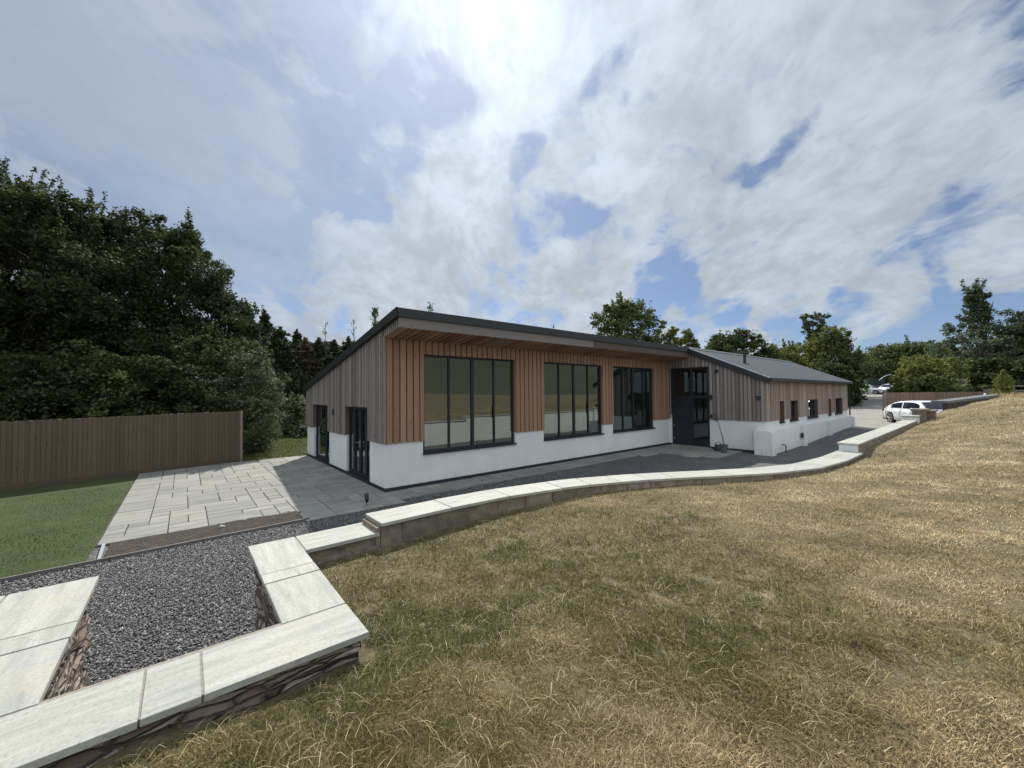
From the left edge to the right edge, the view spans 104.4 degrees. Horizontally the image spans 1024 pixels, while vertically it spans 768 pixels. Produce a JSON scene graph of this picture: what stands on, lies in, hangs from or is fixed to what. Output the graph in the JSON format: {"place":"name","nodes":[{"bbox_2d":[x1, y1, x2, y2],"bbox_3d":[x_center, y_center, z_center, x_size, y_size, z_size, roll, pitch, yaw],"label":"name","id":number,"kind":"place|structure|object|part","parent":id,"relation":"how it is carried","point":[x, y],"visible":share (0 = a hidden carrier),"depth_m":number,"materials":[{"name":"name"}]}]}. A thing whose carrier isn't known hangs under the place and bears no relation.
{"place":"outdoors","nodes":[
{"label":"outdoors","id":0,"kind":"place"},
{"bbox_2d":[0,468,136,577],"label":"lawn","id":1,"kind":"structure","parent":0,"point":[18,495],"depth_m":8.09,"materials":[{"name":"green plant"}]},
{"bbox_2d":[5,450,381,737],"bbox_3d":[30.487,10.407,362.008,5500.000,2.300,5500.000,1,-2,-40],"label":"ground","id":2,"kind":"structure","parent":0,"point":[91,471],"depth_m":13.36,"materials":[{"name":"green plant"}]},
{"bbox_2d":[0,380,35,467],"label":"shrub","id":3,"kind":"object","parent":2,"relation":"on","point":[19,389],"visible":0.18,"depth_m":13.93,"materials":[{"name":"green plant"}]},
{"bbox_2d":[0,199,67,410],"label":"oak tree","id":4,"kind":"object","parent":2,"relation":"on","point":[39,318],"visible":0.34,"depth_m":16.64,"materials":[{"name":"green plant"}]},
{"bbox_2d":[0,351,107,470],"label":"shrub","id":5,"kind":"object","parent":2,"relation":"on","point":[43,364],"visible":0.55,"depth_m":14.10,"materials":[{"name":"green plant"}]},
{"bbox_2d":[0,174,140,419],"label":"oak tree","id":6,"kind":"object","parent":2,"relation":"on","point":[44,240],"visible":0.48,"depth_m":16.16,"materials":[{"name":"green plant"}]},
{"bbox_2d":[0,156,193,421],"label":"oak tree","id":7,"kind":"object","parent":2,"relation":"on","point":[91,271],"visible":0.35,"depth_m":17.04,"materials":[{"name":"green plant"}]},
{"bbox_2d":[16,338,178,460],"bbox_3d":[-16.708,0.874,16.071,5.336,5.106,5.382,1,-2,-40],"label":"shrub","id":8,"kind":"object","parent":2,"relation":"on","point":[103,366],"visible":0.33,"depth_m":15.07,"materials":[{"name":"green plant"}]},
{"bbox_2d":[0,411,242,491],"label":"timber fence","id":9,"kind":"object","parent":2,"relation":"on","point":[201,442],"visible":0.98,"depth_m":12.40,"materials":[{"name":"brown wood"}]},
{"bbox_2d":[11,206,262,402],"bbox_3d":[-18.681,-2.946,20.797,9.216,12.786,8.671,-1,-1,9],"label":"oak tree","id":10,"kind":"object","parent":2,"relation":"on","point":[182,248],"visible":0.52,"depth_m":19.08,"materials":[{"name":"green plant"}]},
{"bbox_2d":[89,354,248,453],"bbox_3d":[-14.973,1.262,17.198,5.066,4.912,4.720,-1,-2,16],"label":"shrub","id":11,"kind":"object","parent":2,"relation":"on","point":[154,366],"visible":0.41,"depth_m":16.08,"materials":[{"name":"green plant"}]},
{"bbox_2d":[151,279,275,434],"bbox_3d":[-16.829,-1.233,21.915,6.509,9.369,5.794,-1,-1,1],"label":"oak tree","id":12,"kind":"object","parent":2,"relation":"on","point":[224,319],"visible":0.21,"depth_m":21.43,"materials":[{"name":"green plant"}]},
{"bbox_2d":[146,334,292,453],"bbox_3d":[-13.587,0.661,18.146,5.368,5.834,5.004,-2,-2,33],"label":"shrub","id":13,"kind":"object","parent":2,"relation":"on","point":[213,355],"visible":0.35,"depth_m":17.29,"materials":[{"name":"green plant"}]},
{"bbox_2d":[227,300,299,428],"bbox_3d":[-18.068,-0.793,27.085,6.968,10.089,6.326,1,-2,-40],"label":"conifer","id":14,"kind":"object","parent":2,"relation":"on","point":[255,334],"visible":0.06,"depth_m":27.21,"materials":[{"name":"green plant"}]},
{"bbox_2d":[256,309,276,423],"bbox_3d":[-18.949,-0.714,29.981,5.705,10.138,7.078,1,-2,-40],"label":"conifer","id":15,"kind":"object","parent":2,"relation":"on","point":[268,327],"visible":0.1,"depth_m":29.93,"materials":[{"name":"green plant"}]},
{"bbox_2d":[250,326,311,426],"bbox_3d":[-16.871,0.227,28.903,7.018,9.044,7.464,1,-2,-40],"label":"conifer","id":16,"kind":"object","parent":2,"relation":"on","point":[281,345],"visible":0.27,"depth_m":28.58,"materials":[{"name":"green plant"}]},
{"bbox_2d":[286,328,302,364],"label":"conifer","id":17,"kind":"object","parent":2,"relation":"on","point":[296,336],"visible":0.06,"depth_m":30.89,"materials":[{"name":"green plant"}]},
{"bbox_2d":[280,336,324,423],"bbox_3d":[-15.645,0.432,29.910,5.958,8.119,4.950,0,-2,-15],"label":"conifer","id":18,"kind":"object","parent":2,"relation":"on","point":[306,350],"visible":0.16,"depth_m":29.65,"materials":[{"name":"green plant"}]},
{"bbox_2d":[288,337,336,395],"bbox_3d":[-15.041,0.319,31.026,6.306,8.030,6.270,1,-2,-40],"label":"conifer","id":19,"kind":"object","parent":2,"relation":"on","point":[321,350],"visible":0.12,"depth_m":30.72,"materials":[{"name":"green plant"}]},
{"bbox_2d":[322,322,328,346],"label":"thin tree","id":20,"kind":"object","parent":2,"relation":"on","point":[325,334],"visible":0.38,"depth_m":34.12,"materials":[{"name":"green plant"}]},
{"bbox_2d":[317,339,344,372],"bbox_3d":[-14.533,0.426,31.770,6.483,8.180,6.084,1,-2,-40],"label":"conifer","id":21,"kind":"object","parent":2,"relation":"on","point":[335,349],"visible":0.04,"depth_m":31.80,"materials":[{"name":"green plant"}]},
{"bbox_2d":[339,335,353,350],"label":"conifer","id":22,"kind":"object","parent":2,"relation":"on","point":[347,344],"visible":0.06,"depth_m":32.86,"materials":[{"name":"green plant"}]},
{"bbox_2d":[427,302,433,311],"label":"thin tree","id":23,"kind":"object","parent":2,"relation":"on","point":[428,308],"visible":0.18,"depth_m":34.14,"materials":[{"name":"green plant"}]},
{"bbox_2d":[0,408,937,767],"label":"retaining wall","id":24,"kind":"structure","parent":2,"relation":"on","point":[54,712],"depth_m":2.42,"materials":[{"name":"stone"}]},
{"bbox_2d":[302,307,854,491],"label":"house","id":25,"kind":"structure","parent":2,"relation":"on","point":[393,393],"depth_m":15.06,"materials":[{"name":"wood"}]},
{"bbox_2d":[313,405,328,464],"bbox_3d":[-7.134,1.846,14.968,0.172,2.110,2.144,1,-2,-40],"label":"glazed door","id":26,"kind":"structure","parent":25,"relation":"in","point":[322,433],"depth_m":15.18,"materials":[{"name":"black glass"}]},
{"bbox_2d":[346,407,369,483],"bbox_3d":[-4.563,1.742,11.854,0.172,2.110,2.024,1,-2,-40],"label":"glazed door","id":27,"kind":"structure","parent":25,"relation":"in","point":[359,447],"depth_m":11.88,"materials":[{"name":"black glass"}]},
{"bbox_2d":[424,436,476,449],"bbox_3d":[-2.359,2.372,14.586,2.100,0.850,0.900,1,-2,-40],"label":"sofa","id":28,"kind":"object","parent":25,"relation":"in","point":[454,442],"visible":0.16,"depth_m":14.17,"materials":[{"name":"grey fabric"}]},
{"bbox_2d":[423,355,516,454],"bbox_3d":[-1.188,0.576,11.959,3.318,2.755,0.197,1,-2,-40],"label":"window","id":29,"kind":"structure","parent":25,"relation":"in","point":[495,444],"depth_m":11.99,"materials":[{"name":"black metal"}]},
{"bbox_2d":[544,362,603,440],"bbox_3d":[2.337,0.617,14.867,3.298,2.755,0.197,1,-2,-40],"label":"window","id":30,"kind":"structure","parent":25,"relation":"in","point":[573,435],"depth_m":14.91,"materials":[{"name":"black metal"}]},
{"bbox_2d":[571,425,591,433],"bbox_3d":[2.845,2.238,16.136,0.700,1.100,0.540,1,-2,-40],"label":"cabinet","id":31,"kind":"object","parent":25,"relation":"in","point":[581,429],"visible":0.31,"depth_m":15.90,"materials":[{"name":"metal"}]},
{"bbox_3d":[2.872,2.225,15.833,0.315,1.030,0.039,1,-2,-40],"label":"door","id":32,"kind":"part","parent":31,"relation":"part of","materials":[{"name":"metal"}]},
{"bbox_2d":[613,366,655,432],"bbox_3d":[5.314,0.653,17.323,3.138,2.755,0.197,1,-2,-40],"label":"window","id":33,"kind":"structure","parent":25,"relation":"in","point":[633,428],"depth_m":17.37,"materials":[{"name":"black glass"}]},
{"bbox_2d":[673,398,690,443],"bbox_3d":[8.002,1.735,18.655,0.119,2.140,0.845,1,-2,-40],"label":"entrance door","id":34,"kind":"structure","parent":25,"relation":"in","point":[682,406],"depth_m":18.65,"materials":[{"name":"metal"}]},
{"bbox_2d":[790,401,798,421],"bbox_3d":[12.947,1.242,18.325,1.114,0.947,0.237,1,-2,-40],"label":"small window","id":35,"kind":"structure","parent":25,"relation":"in","point":[792,420],"depth_m":18.66,"materials":[{"name":"black glass"}]},
{"bbox_2d":[807,400,818,418],"bbox_3d":[15.245,1.269,20.221,1.714,0.947,0.237,1,-2,-40],"label":"small window","id":36,"kind":"structure","parent":25,"relation":"in","point":[810,417],"depth_m":20.44,"materials":[{"name":"black glass"}]},
{"bbox_2d":[835,398,842,414],"bbox_3d":[19.372,1.318,23.626,1.614,0.947,0.237,1,-2,-40],"label":"small window","id":37,"kind":"structure","parent":25,"relation":"in","point":[837,399],"depth_m":23.84,"materials":[{"name":"black glass"}]},
{"bbox_2d":[588,291,667,342],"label":"ash tree","id":38,"kind":"object","parent":2,"relation":"on","point":[625,313],"visible":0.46,"depth_m":40.68,"materials":[{"name":"green plant"}]},
{"bbox_2d":[643,333,674,344],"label":"ash tree","id":39,"kind":"object","parent":2,"relation":"on","point":[663,339],"visible":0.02,"depth_m":43.39,"materials":[{"name":"green plant"}]},
{"bbox_2d":[665,326,682,345],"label":"tree","id":40,"kind":"object","parent":2,"relation":"on","point":[671,333],"visible":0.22,"depth_m":43.75,"materials":[{"name":"green plant"}]},
{"bbox_2d":[680,328,700,348],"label":"conifer","id":41,"kind":"object","parent":2,"relation":"on","point":[693,343],"visible":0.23,"depth_m":44.11,"materials":[{"name":"green plant"}]},
{"bbox_2d":[702,328,783,359],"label":"round tree","id":42,"kind":"object","parent":2,"relation":"on","point":[735,342],"visible":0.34,"depth_m":46.25,"materials":[{"name":"green plant"}]},
{"bbox_2d":[763,340,810,366],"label":"bush","id":43,"kind":"object","parent":2,"relation":"on","point":[787,349],"visible":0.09,"depth_m":54.37,"materials":[{"name":"green plant"}]},
{"bbox_2d":[781,338,826,365],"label":"bush","id":44,"kind":"object","parent":2,"relation":"on","point":[795,351],"visible":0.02,"depth_m":57.80,"materials":[{"name":"green plant"}]},
{"bbox_2d":[799,311,830,342],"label":"poplar tree","id":45,"kind":"object","parent":2,"relation":"on","point":[807,325],"visible":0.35,"depth_m":59.97,"materials":[{"name":"green plant"}]},
{"bbox_2d":[790,333,869,390],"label":"bush","id":46,"kind":"object","parent":2,"relation":"on","point":[809,352],"visible":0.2,"depth_m":51.79,"materials":[{"name":"green plant"}]},
{"bbox_2d":[813,361,867,405],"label":"shrub","id":47,"kind":"object","parent":2,"relation":"on","point":[842,371],"visible":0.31,"depth_m":42.77,"materials":[{"name":"green plant"}]},
{"bbox_2d":[811,324,875,394],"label":"ash tree","id":48,"kind":"object","parent":2,"relation":"on","point":[830,337],"visible":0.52,"depth_m":49.21,"materials":[{"name":"green plant"}]},
{"bbox_2d":[836,354,864,399],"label":"shrub","id":49,"kind":"object","parent":2,"relation":"on","point":[854,366],"visible":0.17,"depth_m":45.43,"materials":[{"name":"green plant"}]},
{"bbox_2d":[853,345,880,376],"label":"tree","id":50,"kind":"object","parent":2,"relation":"on","point":[854,352],"visible":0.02,"depth_m":94.12,"materials":[{"name":"green plant"}]},
{"bbox_2d":[860,358,902,383],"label":"tree","id":51,"kind":"object","parent":2,"relation":"on","point":[884,368],"visible":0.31,"depth_m":79.76,"materials":[{"name":"green plant"}]},
{"bbox_2d":[862,344,909,375],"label":"tree","id":52,"kind":"object","parent":2,"relation":"on","point":[873,359],"visible":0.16,"depth_m":88.81,"materials":[{"name":"green plant"}]},
{"bbox_2d":[864,341,927,373],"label":"tree","id":53,"kind":"object","parent":2,"relation":"on","point":[889,351],"visible":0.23,"depth_m":88.53,"materials":[{"name":"green plant"}]},
{"bbox_2d":[889,353,928,392],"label":"bush","id":54,"kind":"object","parent":2,"relation":"on","point":[900,382],"visible":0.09,"depth_m":44.19,"materials":[{"name":"green plant"}]},
{"bbox_2d":[882,334,950,366],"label":"tree","id":55,"kind":"object","parent":2,"relation":"on","point":[916,348],"visible":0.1,"depth_m":86.83,"materials":[{"name":"green plant"}]},
{"bbox_2d":[885,354,973,392],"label":"bush","id":56,"kind":"object","parent":2,"relation":"on","point":[912,368],"visible":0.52,"depth_m":41.39,"materials":[{"name":"green plant"}]},
{"bbox_2d":[911,342,948,357],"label":"tree","id":57,"kind":"object","parent":2,"relation":"on","point":[926,346],"visible":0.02,"depth_m":85.24,"materials":[{"name":"green plant"}]},
{"bbox_2d":[882,392,982,418],"bbox_3d":[33.036,1.652,30.763,10.055,2.061,0.167,0,-1,-9],"label":"timber fence","id":58,"kind":"object","parent":2,"relation":"on","point":[891,398],"visible":0.28,"depth_m":30.46,"materials":[{"name":"brown wood"}]},
{"bbox_2d":[900,368,974,399],"bbox_3d":[42.688,0.371,39.605,5.006,3.953,5.116,0,-1,-8],"label":"bush","id":59,"kind":"object","parent":2,"relation":"on","point":[933,381],"visible":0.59,"depth_m":39.37,"materials":[{"name":"green plant"}]},
{"bbox_2d":[913,342,976,360],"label":"tree","id":60,"kind":"object","parent":2,"relation":"on","point":[938,343],"visible":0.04,"depth_m":79.62,"materials":[{"name":"green plant"}]},
{"bbox_2d":[917,356,977,388],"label":"bush","id":61,"kind":"object","parent":2,"relation":"on","point":[960,363],"visible":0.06,"depth_m":44.16,"materials":[{"name":"green plant"}]},
{"bbox_2d":[923,278,1023,384],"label":"poplar tree","id":62,"kind":"object","parent":2,"relation":"on","point":[978,306],"visible":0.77,"depth_m":47.60,"materials":[{"name":"green plant"}]},
{"bbox_2d":[961,355,1023,393],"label":"bush","id":63,"kind":"object","parent":2,"relation":"on","point":[1013,368],"visible":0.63,"depth_m":41.79,"materials":[{"name":"green plant"}]},
{"bbox_2d":[967,330,1020,358],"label":"dark tree","id":64,"kind":"object","parent":2,"relation":"on","point":[989,341],"visible":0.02,"depth_m":51.27,"materials":[{"name":"green plant"}]},
{"bbox_2d":[967,311,1023,358],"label":"dark tree","id":65,"kind":"object","parent":2,"relation":"on","point":[1016,332],"visible":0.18,"depth_m":46.65,"materials":[{"name":"green plant"}]},
{"bbox_2d":[994,308,1023,358],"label":"dark tree","id":66,"kind":"object","parent":2,"relation":"on","point":[1007,312],"visible":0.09,"depth_m":49.02,"materials":[{"name":"green plant"}]},
{"bbox_2d":[89,667,395,767],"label":"bank","id":67,"kind":"structure","parent":0,"point":[150,740],"depth_m":1.85,"materials":[{"name":"brown plant"}]},
{"bbox_2d":[95,455,405,547],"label":"patio","id":68,"kind":"structure","parent":0,"point":[310,488],"depth_m":9.84,"materials":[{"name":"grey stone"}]},
{"bbox_2d":[364,493,368,505],"bbox_3d":[-3.272,2.610,8.932,0.099,0.301,0.118,1,-2,-40],"label":"garden spotlight","id":69,"kind":"object","parent":68,"relation":"on","point":[366,495],"visible":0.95,"depth_m":8.90,"materials":[{"name":"black plastic"}]},
{"bbox_2d":[240,427,306,461],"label":"lawn","id":70,"kind":"structure","parent":0,"point":[286,434],"depth_m":17.77,"materials":[{"name":"green plant"}]},
{"bbox_2d":[202,341,289,451],"bbox_3d":[-11.485,0.741,17.328,3.317,5.220,3.723,1,-2,-40],"label":"willow shrub","id":71,"kind":"object","parent":70,"relation":"on","point":[255,381],"visible":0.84,"depth_m":16.89,"materials":[{"name":"green plant"}]},
{"bbox_2d":[264,392,305,433],"bbox_3d":[-13.402,2.036,24.288,3.269,3.139,3.530,0,-2,-20],"label":"willow shrub","id":72,"kind":"object","parent":70,"relation":"on","point":[298,410],"visible":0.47,"depth_m":23.39,"materials":[{"name":"green plant"}]},
{"bbox_2d":[289,419,306,438],"bbox_3d":[-11.204,2.781,22.897,2.967,1.634,2.689,1,-2,-40],"label":"willow shrub","id":73,"kind":"object","parent":70,"relation":"on","point":[296,429],"visible":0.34,"depth_m":22.16,"materials":[{"name":"green plant"}]},
{"bbox_2d":[348,319,356,343],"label":"thin tree","id":74,"kind":"object","parent":70,"relation":"on","point":[353,329],"visible":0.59,"depth_m":33.10,"materials":[{"name":"green plant"}]},
{"bbox_2d":[370,307,378,325],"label":"thin tree","id":75,"kind":"object","parent":70,"relation":"on","point":[374,313],"visible":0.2,"depth_m":32.10,"materials":[{"name":"green plant"}]},
{"bbox_2d":[0,428,871,685],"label":"gravel path","id":76,"kind":"structure","parent":0,"point":[820,447],"depth_m":12.88,"materials":[{"name":"grey gravel"}]},
{"bbox_2d":[97,543,105,558],"bbox_3d":[-6.599,2.719,6.379,0.040,0.075,0.863,1,-2,-42],"label":"bed edging","id":77,"kind":"object","parent":76,"relation":"on","point":[101,552],"visible":0.79,"depth_m":6.39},
{"bbox_2d":[0,517,309,583],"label":"timber edging","id":78,"kind":"object","parent":76,"relation":"on","point":[84,563],"visible":0.56,"depth_m":6.35,"materials":[{"name":"brown wood"}]},
{"bbox_2d":[103,510,302,557],"bbox_3d":[-5.483,2.715,7.382,2.906,0.034,0.820,1,-2,-41],"label":"soil bed","id":79,"kind":"object","parent":76,"relation":"on","point":[131,545],"visible":0.87,"depth_m":7.18,"materials":[{"name":"brown soil"}]},
{"bbox_2d":[0,474,561,686],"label":"gravel stones","id":80,"kind":"object","parent":76,"relation":"on","point":[197,555],"visible":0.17,"depth_m":5.11,"materials":[{"name":"grey gravel"}]},
{"bbox_2d":[0,0,1023,360],"label":"sky","id":81,"kind":"structure","parent":0,"point":[723,165],"materials":[{"name":"blue"}]},
{"bbox_2d":[95,397,1023,767],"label":"bank","id":82,"kind":"structure","parent":0,"point":[365,653],"depth_m":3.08,"materials":[{"name":"beige plant"}]},
{"bbox_2d":[109,467,1023,767],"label":"straw strands","id":83,"kind":"object","parent":82,"relation":"on","point":[617,673],"visible":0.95,"depth_m":2.03},
{"bbox_2d":[988,369,1020,395],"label":"conifer","id":84,"kind":"object","parent":82,"relation":"on","point":[1002,382],"visible":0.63,"depth_m":28.92,"materials":[{"name":"green plant"}]},
{"bbox_2d":[990,391,1023,397],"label":"dry weeds","id":85,"kind":"object","parent":82,"relation":"on","point":[1012,395],"visible":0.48,"depth_m":26.92,"materials":[{"name":"beige plant"}]},
{"bbox_2d":[999,385,1023,392],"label":"rail fence","id":86,"kind":"object","parent":82,"relation":"on","point":[1016,386],"visible":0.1,"depth_m":33.75,"materials":[{"name":"brown wood"}]},
{"bbox_2d":[386,444,742,499],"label":"footpath","id":87,"kind":"structure","parent":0,"point":[669,449],"depth_m":13.28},
{"bbox_2d":[705,442,720,450],"bbox_3d":[8.506,2.633,16.798,0.647,0.380,0.267,-1,-2,22],"label":"watering can","id":88,"kind":"object","parent":87,"relation":"on","point":[717,447],"visible":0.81,"depth_m":16.69,"materials":[{"name":"metal"}]},
{"bbox_2d":[709,413,728,452],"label":"potted tree","id":89,"kind":"object","parent":87,"relation":"on","point":[723,448],"visible":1,"depth_m":16.09,"materials":[{"name":"grey plant"}]},
{"bbox_2d":[576,415,581,425],"bbox_3d":[2.710,1.478,16.076,0.220,0.420,0.220,1,-2,-40],"label":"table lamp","id":90,"kind":"object","parent":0,"point":[578,418],"visible":1,"depth_m":15.99,"materials":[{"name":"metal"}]},
{"bbox_2d":[847,393,898,429],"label":"drive","id":91,"kind":"structure","parent":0,"point":[868,414],"depth_m":35.44,"materials":[{"name":"grey concrete"}]},
{"bbox_2d":[860,385,883,393],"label":"parked car","id":92,"kind":"object","parent":91,"relation":"on","point":[874,389],"visible":0.44,"depth_m":58.81,"materials":[{"name":"white paint"}]},
{"bbox_2d":[863,378,884,385],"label":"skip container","id":93,"kind":"object","parent":91,"relation":"on","point":[874,381],"visible":0.36,"depth_m":68.10,"materials":[{"name":"green metal"}]},
{"bbox_2d":[877,384,893,392],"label":"parked car","id":94,"kind":"object","parent":91,"relation":"on","point":[884,387],"visible":0.23,"depth_m":58.53,"materials":[{"name":"white paint"}]},
{"bbox_2d":[882,400,942,422],"bbox_3d":[26.252,1.825,25.292,2.340,1.557,4.807,-1,-2,14],"label":"parked car","id":95,"kind":"object","parent":91,"relation":"on","point":[894,412],"visible":0.38,"depth_m":25.77,"materials":[{"name":"white paint"}]},
{"bbox_3d":[25.729,1.414,26.546,0.106,0.384,1.021,-1,-2,14],"label":"side window","id":96,"kind":"part","parent":95,"relation":"part of","materials":[{"name":"black glass"}]},
{"bbox_3d":[25.423,1.399,25.276,0.114,0.443,1.401,-1,-2,14],"label":"side window","id":97,"kind":"part","parent":95,"relation":"part of","materials":[{"name":"black glass"}]},
{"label":"bank side","id":98,"kind":"structure","parent":0,"visible":0},
{"bbox_2d":[931,395,999,410],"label":"low stone wall","id":99,"kind":"structure","parent":98,"relation":"on","point":[953,403],"depth_m":21.79,"materials":[{"name":"grey stone"}]},
{"bbox_2d":[983,389,991,394],"bbox_3d":[36.437,1.264,30.278,1.695,1.750,0.028,0,-2,-21],"label":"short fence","id":100,"kind":"object","parent":98,"relation":"on","point":[985,391],"visible":0.27,"depth_m":30.14,"materials":[{"name":"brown wood"}]}
]}

